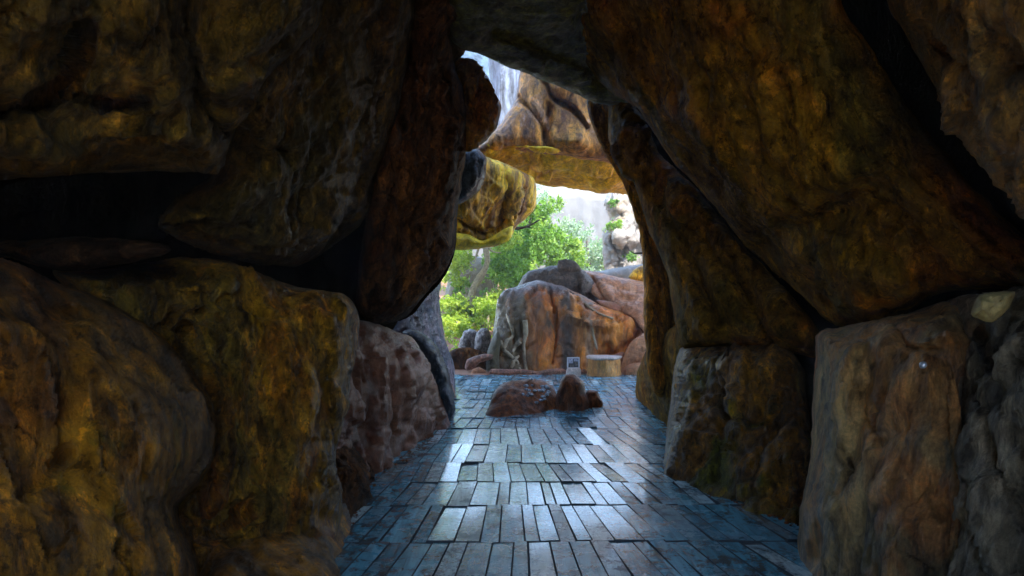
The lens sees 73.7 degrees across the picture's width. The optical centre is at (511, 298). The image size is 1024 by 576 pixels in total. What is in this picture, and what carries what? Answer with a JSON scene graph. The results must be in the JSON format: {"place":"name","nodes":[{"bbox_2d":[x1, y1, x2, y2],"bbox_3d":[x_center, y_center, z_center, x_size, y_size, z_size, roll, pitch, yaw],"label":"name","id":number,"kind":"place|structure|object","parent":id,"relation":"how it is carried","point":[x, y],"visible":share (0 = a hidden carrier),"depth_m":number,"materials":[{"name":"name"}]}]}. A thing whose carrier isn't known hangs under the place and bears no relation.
{"place":"outdoors","nodes":[
{"label":"outdoors","id":0,"kind":"place"},
{"bbox_2d":[0,171,298,286],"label":"hill","id":1,"kind":"structure","parent":0,"point":[131,205],"depth_m":4.46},
{"bbox_2d":[0,236,170,270],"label":"rock slab","id":2,"kind":"object","parent":1,"relation":"on","point":[80,253],"visible":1,"depth_m":3.25,"materials":[{"name":"brown stone"}]},
{"bbox_2d":[462,50,489,79],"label":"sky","id":3,"kind":"structure","parent":0,"point":[481,60],"depth_m":26.94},
{"bbox_2d":[515,219,539,229],"bbox_3d":[0.313,-1.844,17.001,0.767,0.266,0.108,0,0,0],"label":"dead branch","id":4,"kind":"object","parent":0,"point":[523,227],"visible":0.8,"depth_m":16.98,"materials":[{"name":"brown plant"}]},
{"bbox_2d":[439,279,643,374],"bbox_3d":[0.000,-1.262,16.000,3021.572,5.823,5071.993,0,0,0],"label":"ground","id":5,"kind":"structure","parent":0,"point":[462,371],"depth_m":20.50,"materials":[{"name":"brown soil"}]},
{"bbox_2d":[199,503,350,575],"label":"boulder","id":6,"kind":"object","parent":5,"relation":"on","point":[288,553],"visible":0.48,"depth_m":3.67,"materials":[{"name":"brown stone"}]},
{"bbox_2d":[336,446,374,517],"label":"rock","id":7,"kind":"object","parent":5,"relation":"on","point":[356,478],"visible":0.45,"depth_m":5.23,"materials":[{"name":"brown stone"}]},
{"bbox_2d":[337,320,449,473],"bbox_3d":[-1.394,1.341,7.819,1.074,2.254,5.014,0,0,12],"label":"boulder","id":8,"kind":"object","parent":5,"relation":"on","point":[396,408],"visible":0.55,"depth_m":6.79,"materials":[{"name":"stone"}]},
{"bbox_2d":[393,282,455,398],"bbox_3d":[-1.371,0.812,10.890,1.023,2.746,3.877,0,0,0],"label":"streaked rock","id":9,"kind":"object","parent":5,"relation":"on","point":[425,318],"visible":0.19,"depth_m":10.95,"materials":[{"name":"grey stone"}]},
{"bbox_2d":[401,329,454,420],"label":"rock","id":10,"kind":"object","parent":5,"relation":"on","point":[429,349],"visible":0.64,"depth_m":8.86,"materials":[{"name":"grey stone"}]},
{"bbox_2d":[439,292,470,320],"bbox_3d":[-2.017,0.423,23.314,1.239,1.328,1.816,0,0,0],"label":"bush","id":11,"kind":"object","parent":5,"relation":"on","point":[450,305],"visible":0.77,"depth_m":23.12,"materials":[{"name":"green plant"}]},
{"bbox_2d":[441,312,473,336],"bbox_3d":[-1.780,1.029,22.230,1.246,1.150,1.899,0,0,0],"label":"bush","id":12,"kind":"object","parent":5,"relation":"on","point":[462,327],"visible":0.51,"depth_m":21.69,"materials":[{"name":"green plant"}]},
{"bbox_2d":[450,347,486,369],"bbox_3d":[-0.944,1.544,16.092,1.284,0.841,1.138,0,0,0],"label":"rock slab","id":13,"kind":"object","parent":5,"relation":"on","point":[460,356],"visible":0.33,"depth_m":15.59,"materials":[{"name":"brown stone"}]},
{"bbox_2d":[458,329,476,347],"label":"rock","id":14,"kind":"object","parent":13,"relation":"on","point":[467,338],"visible":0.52,"depth_m":16.23,"materials":[{"name":"grey stone"}]},
{"bbox_2d":[474,328,490,351],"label":"rock","id":15,"kind":"object","parent":13,"relation":"on","point":[482,339],"visible":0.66,"depth_m":15.88,"materials":[{"name":"grey stone"}]},
{"bbox_2d":[445,256,497,300],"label":"boulder","id":16,"kind":"object","parent":5,"relation":"on","point":[477,265],"visible":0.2,"depth_m":28.04,"materials":[{"name":"grey stone"}]},
{"bbox_2d":[457,301,485,327],"bbox_3d":[-1.492,0.624,23.981,1.197,1.234,1.858,0,0,0],"label":"bush","id":17,"kind":"object","parent":5,"relation":"on","point":[473,316],"visible":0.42,"depth_m":23.82,"materials":[{"name":"green plant"}]},
{"bbox_2d":[471,367,485,373],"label":"stone","id":18,"kind":"object","parent":5,"relation":"on","point":[478,370],"visible":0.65,"depth_m":14.77,"materials":[{"name":"brown stone"}]},
{"bbox_2d":[440,271,517,351],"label":"undergrowth","id":19,"kind":"object","parent":5,"relation":"on","point":[448,336],"visible":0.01,"depth_m":21.63,"materials":[{"name":"green plant"}]},
{"bbox_2d":[448,276,472,297],"bbox_3d":[-1.867,-0.320,25.318,0.898,1.206,1.791,0,0,-10],"label":"bush","id":20,"kind":"object","parent":19,"relation":"on","point":[462,288],"visible":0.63,"depth_m":24.89,"materials":[{"name":"green plant"}]},
{"bbox_2d":[465,354,492,370],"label":"stone","id":21,"kind":"object","parent":5,"relation":"on","point":[473,362],"visible":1,"depth_m":14.92,"materials":[{"name":"brown stone"}]},
{"bbox_2d":[469,288,501,327],"bbox_3d":[-0.737,0.294,22.929,1.122,1.359,2.385,0,0,11],"label":"bush","id":22,"kind":"object","parent":5,"relation":"on","point":[482,305],"visible":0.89,"depth_m":22.36,"materials":[{"name":"green plant"}]},
{"bbox_2d":[443,217,531,317],"bbox_3d":[-1.626,-2.711,24.301,4.361,6.840,3.591,0,0,32],"label":"tree","id":23,"kind":"object","parent":5,"relation":"on","point":[456,265],"visible":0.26,"depth_m":23.92,"materials":[{"name":"green plant"}]},
{"bbox_2d":[486,331,500,370],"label":"rock","id":24,"kind":"object","parent":5,"relation":"on","point":[494,350],"visible":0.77,"depth_m":15.15,"materials":[{"name":"grey stone"}]},
{"bbox_2d":[479,274,507,297],"bbox_3d":[-0.643,-0.388,25.875,1.336,1.348,1.641,0,0,0],"label":"bush","id":25,"kind":"object","parent":5,"relation":"on","point":[486,290],"visible":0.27,"depth_m":25.79,"materials":[{"name":"green plant"}]},
{"bbox_2d":[488,59,519,126],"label":"streaked rock","id":26,"kind":"object","parent":5,"relation":"on","point":[504,80],"visible":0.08,"depth_m":19.99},
{"bbox_2d":[489,369,537,374],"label":"stone","id":27,"kind":"object","parent":5,"relation":"on","point":[510,371],"visible":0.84,"depth_m":14.56,"materials":[{"name":"brown stone"}]},
{"bbox_2d":[448,184,609,285],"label":"cliff","id":28,"kind":"structure","parent":5,"relation":"on","point":[587,208],"depth_m":45.32,"materials":[{"name":"grey stone"}]},
{"bbox_2d":[481,194,589,288],"bbox_3d":[0.955,-1.709,26.451,4.351,5.133,6.443,0,0,0],"label":"tree","id":29,"kind":"object","parent":5,"relation":"on","point":[514,265],"visible":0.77,"depth_m":25.86,"materials":[{"name":"green plant"}]},
{"bbox_2d":[477,71,610,163],"bbox_3d":[2.915,-4.864,16.074,8.698,4.387,3.379,0,0,-22],"label":"cliff rock","id":30,"kind":"object","parent":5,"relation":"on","point":[542,113],"visible":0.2,"depth_m":13.91,"materials":[{"name":"brown stone"}]},
{"bbox_2d":[457,157,536,249],"bbox_3d":[-1.236,-2.114,13.108,2.786,2.504,5.688,0,0,37],"label":"hanging rock","id":31,"kind":"object","parent":30,"relation":"attached to","point":[505,196],"visible":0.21,"depth_m":12.66,"materials":[{"name":"stone"}]},
{"bbox_2d":[455,226,512,249],"bbox_3d":[-0.598,-1.095,12.676,1.239,0.445,1.229,0,0,0],"label":"rock ledge","id":32,"kind":"object","parent":31,"relation":"attached to","point":[465,241],"visible":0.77,"depth_m":12.14,"materials":[{"name":"yellow stone"}]},
{"bbox_2d":[483,144,626,194],"bbox_3d":[2.883,-3.233,18.601,11.975,1.464,4.452,0,0,-43],"label":"rock ledge","id":33,"kind":"object","parent":30,"relation":"attached to","point":[598,177],"visible":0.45,"depth_m":15.22,"materials":[{"name":"stone"}]},
{"bbox_2d":[537,368,565,374],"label":"stone","id":34,"kind":"object","parent":5,"relation":"on","point":[560,371],"visible":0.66,"depth_m":14.41,"materials":[{"name":"brown stone"}]},
{"bbox_2d":[492,280,642,370],"bbox_3d":[1.196,0.894,16.881,3.897,2.696,3.489,0,0,0],"label":"boulder","id":35,"kind":"object","parent":5,"relation":"on","point":[538,325],"visible":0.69,"depth_m":15.54,"materials":[{"name":"brown stone"}]},
{"bbox_2d":[518,265,598,301],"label":"boulder","id":36,"kind":"object","parent":35,"relation":"on","point":[581,282],"visible":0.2,"depth_m":17.38,"materials":[{"name":"grey stone"}]},
{"bbox_2d":[557,259,580,271],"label":"stone","id":37,"kind":"object","parent":36,"relation":"on","point":[565,265],"visible":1,"depth_m":17.42,"materials":[{"name":"grey stone"}]},
{"bbox_2d":[536,184,605,270],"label":"tree","id":38,"kind":"object","parent":5,"relation":"on","point":[594,260],"visible":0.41,"depth_m":40.82,"materials":[{"name":"green plant"}]},
{"bbox_2d":[581,369,586,374],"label":"stone","id":39,"kind":"object","parent":5,"relation":"on","point":[583,371],"visible":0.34,"depth_m":14.41,"materials":[{"name":"stone"}]},
{"bbox_2d":[606,198,619,207],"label":"shrub","id":40,"kind":"object","parent":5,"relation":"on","point":[613,203],"visible":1,"depth_m":28.27,"materials":[{"name":"green plant"}]},
{"bbox_2d":[584,270,643,330],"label":"boulder","id":41,"kind":"object","parent":5,"relation":"on","point":[626,295],"visible":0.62,"depth_m":17.12,"materials":[{"name":"brown stone"}]},
{"bbox_2d":[596,300,643,332],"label":"rock","id":42,"kind":"object","parent":41,"relation":"on","point":[612,305],"visible":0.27,"depth_m":16.38,"materials":[{"name":"stone"}]},
{"bbox_2d":[628,266,643,281],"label":"rock","id":43,"kind":"object","parent":41,"relation":"on","point":[636,273],"visible":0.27,"depth_m":19.03,"materials":[{"name":"yellow stone"}]},
{"bbox_2d":[612,217,622,229],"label":"shrub","id":44,"kind":"object","parent":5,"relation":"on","point":[618,222],"visible":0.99,"depth_m":28.18,"materials":[{"name":"green plant"}]},
{"bbox_2d":[594,264,642,278],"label":"rock","id":45,"kind":"object","parent":5,"relation":"on","point":[624,272],"visible":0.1,"depth_m":21.12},
{"bbox_2d":[614,352,624,363],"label":"rock","id":46,"kind":"object","parent":5,"relation":"on","point":[622,354],"visible":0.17,"depth_m":15.04,"materials":[{"name":"red stone"}]},
{"bbox_2d":[602,193,642,269],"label":"cliff","id":47,"kind":"structure","parent":5,"relation":"on","point":[617,243],"depth_m":30.14,"materials":[{"name":"grey stone"}]},
{"bbox_2d":[605,221,616,231],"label":"shrub","id":48,"kind":"object","parent":47,"relation":"attached to","point":[610,226],"visible":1,"depth_m":28.24,"materials":[{"name":"green plant"}]},
{"bbox_2d":[622,363,639,374],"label":"stone","id":49,"kind":"object","parent":5,"relation":"on","point":[631,369],"visible":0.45,"depth_m":14.37,"materials":[{"name":"brown stone"}]},
{"bbox_2d":[623,251,639,262],"bbox_3d":[4.881,-1.677,28.288,0.698,0.604,0.544,0,0,-36],"label":"shrub","id":50,"kind":"object","parent":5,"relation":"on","point":[631,257],"visible":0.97,"depth_m":28.26,"materials":[{"name":"green plant"}]},
{"bbox_2d":[621,335,645,372],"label":"boulder","id":51,"kind":"object","parent":5,"relation":"on","point":[635,351],"visible":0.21,"depth_m":14.79,"materials":[{"name":"brown stone"}]},
{"bbox_2d":[636,107,705,199],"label":"rock","id":52,"kind":"object","parent":5,"relation":"on","point":[663,153],"depth_m":10.22,"materials":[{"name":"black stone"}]},
{"bbox_2d":[663,342,811,523],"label":"mossy block","id":53,"kind":"structure","parent":5,"relation":"on","point":[738,426],"depth_m":5.67,"materials":[{"name":"brown stone"}]},
{"bbox_2d":[608,102,818,357],"bbox_3d":[2.046,-1.036,7.439,1.460,3.106,3.947,0,0,-22],"label":"leaning rock","id":54,"kind":"object","parent":53,"relation":"on","point":[727,287],"visible":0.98,"depth_m":6.54,"materials":[{"name":"brown stone"}]},
{"bbox_2d":[586,100,675,397],"bbox_3d":[1.811,-0.743,9.584,1.300,4.012,2.440,0,0,15],"label":"streaked rock","id":55,"kind":"object","parent":54,"relation":"attached to","point":[659,322],"visible":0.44,"depth_m":8.70,"materials":[{"name":"brown stone"}]},
{"bbox_2d":[797,301,969,575],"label":"rock wall","id":56,"kind":"structure","parent":5,"relation":"on","point":[881,489],"depth_m":3.36,"materials":[{"name":"brown stone"}]},
{"bbox_2d":[919,361,926,368],"bbox_3d":[1.929,0.311,3.196,0.036,0.036,0.028,0,-10,-17],"label":"metal stud","id":57,"kind":"object","parent":56,"relation":"attached to","point":[922,364],"visible":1,"depth_m":3.19,"materials":[{"name":"silver metal"}]},
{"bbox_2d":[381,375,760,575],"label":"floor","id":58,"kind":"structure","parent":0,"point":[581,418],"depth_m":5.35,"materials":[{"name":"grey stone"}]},
{"bbox_2d":[0,257,216,575],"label":"boulder","id":59,"kind":"object","parent":58,"relation":"on","point":[108,429],"visible":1,"depth_m":2.61,"materials":[{"name":"brown stone"}]},
{"bbox_2d":[52,257,359,573],"bbox_3d":[-2.028,1.551,4.677,1.913,3.631,3.150,0,0,0],"label":"boulder","id":60,"kind":"object","parent":58,"relation":"on","point":[270,361],"visible":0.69,"depth_m":3.96,"materials":[{"name":"brown stone"}]},
{"bbox_2d":[635,326,681,426],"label":"rock","id":61,"kind":"object","parent":58,"relation":"on","point":[658,407],"visible":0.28,"depth_m":8.48,"materials":[{"name":"brown stone"}]},
{"bbox_2d":[947,286,1023,575],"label":"rock wall","id":62,"kind":"structure","parent":58,"relation":"on","point":[988,503],"depth_m":2.74,"materials":[{"name":"grey stone"}]},
{"bbox_2d":[887,0,1023,218],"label":"overhanging rock","id":63,"kind":"object","parent":62,"relation":"on","point":[969,54],"visible":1,"depth_m":2.54,"materials":[{"name":"brown stone"}]},
{"bbox_2d":[971,291,1014,321],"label":"stone","id":64,"kind":"object","parent":62,"relation":"on","point":[991,307],"visible":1,"depth_m":2.65,"materials":[{"name":"beige stone"}]},
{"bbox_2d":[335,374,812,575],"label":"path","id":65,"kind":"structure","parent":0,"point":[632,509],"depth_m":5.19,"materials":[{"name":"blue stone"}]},
{"bbox_2d":[486,378,555,416],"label":"boulder","id":66,"kind":"object","parent":65,"relation":"on","point":[522,397],"visible":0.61,"depth_m":9.71,"materials":[{"name":"brown stone"}]},
{"bbox_2d":[555,374,588,411],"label":"boulder","id":67,"kind":"object","parent":65,"relation":"on","point":[571,394],"visible":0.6,"depth_m":9.78,"materials":[{"name":"brown stone"}]},
{"bbox_2d":[566,357,580,375],"bbox_3d":[1.277,1.417,14.149,0.327,0.405,0.192,0,0,-3],"label":"information sign","id":68,"kind":"object","parent":65,"relation":"on","point":[573,365],"visible":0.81,"depth_m":14.14,"materials":[{"name":"white paint"}]},
{"bbox_2d":[586,390,602,408],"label":"stone","id":69,"kind":"object","parent":65,"relation":"on","point":[594,398],"visible":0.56,"depth_m":10.03,"materials":[{"name":"brown stone"}]},
{"bbox_2d":[586,355,621,376],"bbox_3d":[1.941,1.410,14.294,0.760,0.440,0.716,0,0,0],"label":"stone stool","id":70,"kind":"object","parent":65,"relation":"on","point":[604,365],"visible":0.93,"depth_m":14.02,"materials":[{"name":"beige stone"}]},
{"bbox_2d":[706,0,1023,431],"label":"rock wall","id":71,"kind":"structure","parent":0,"point":[878,26],"depth_m":4.99,"materials":[{"name":"black stone"}]},
{"bbox_2d":[581,0,1023,326],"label":"leaning rock","id":72,"kind":"object","parent":71,"relation":"attached to","point":[810,159],"visible":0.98,"depth_m":3.92,"materials":[{"name":"brown stone"}]},
{"bbox_2d":[449,0,635,107],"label":"ceiling rock","id":73,"kind":"object","parent":72,"relation":"attached to","point":[543,40],"visible":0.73,"depth_m":6.18,"materials":[{"name":"stone"}]},
{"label":"hill","id":74,"kind":"structure","parent":0,"visible":0},
{"bbox_2d":[0,0,323,179],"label":"overhanging rock","id":75,"kind":"object","parent":74,"relation":"attached to","point":[105,86],"visible":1,"depth_m":2.79,"materials":[{"name":"brown stone"}]},
{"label":"hill","id":76,"kind":"structure","parent":0,"visible":0},
{"bbox_2d":[157,0,414,266],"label":"overhanging rock","id":77,"kind":"object","parent":76,"relation":"attached to","point":[291,184],"visible":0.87,"depth_m":4.20,"materials":[{"name":"brown stone"}]},
{"bbox_2d":[356,0,466,324],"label":"rock pillar","id":78,"kind":"object","parent":76,"relation":"attached to","point":[408,243],"visible":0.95,"depth_m":5.86,"materials":[{"name":"brown stone"}]},
{"bbox_2d":[399,231,456,320],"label":"rock","id":79,"kind":"object","parent":78,"relation":"attached to","point":[432,288],"visible":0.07,"depth_m":7.52,"materials":[{"name":"black stone"}]},
{"bbox_2d":[454,57,501,151],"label":"rounded rock","id":80,"kind":"object","parent":78,"relation":"attached to","point":[483,104],"visible":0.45,"depth_m":6.93,"materials":[{"name":"brown stone"}]},
{"bbox_2d":[450,32,464,62],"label":"rounded rock","id":81,"kind":"object","parent":80,"relation":"on","point":[458,52],"visible":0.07,"depth_m":6.70,"materials":[{"name":"brown stone"}]},
{"bbox_2d":[458,149,486,204],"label":"rock","id":82,"kind":"object","parent":80,"relation":"attached to","point":[473,175],"visible":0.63,"depth_m":8.04,"materials":[{"name":"grey stone"}]}
]}

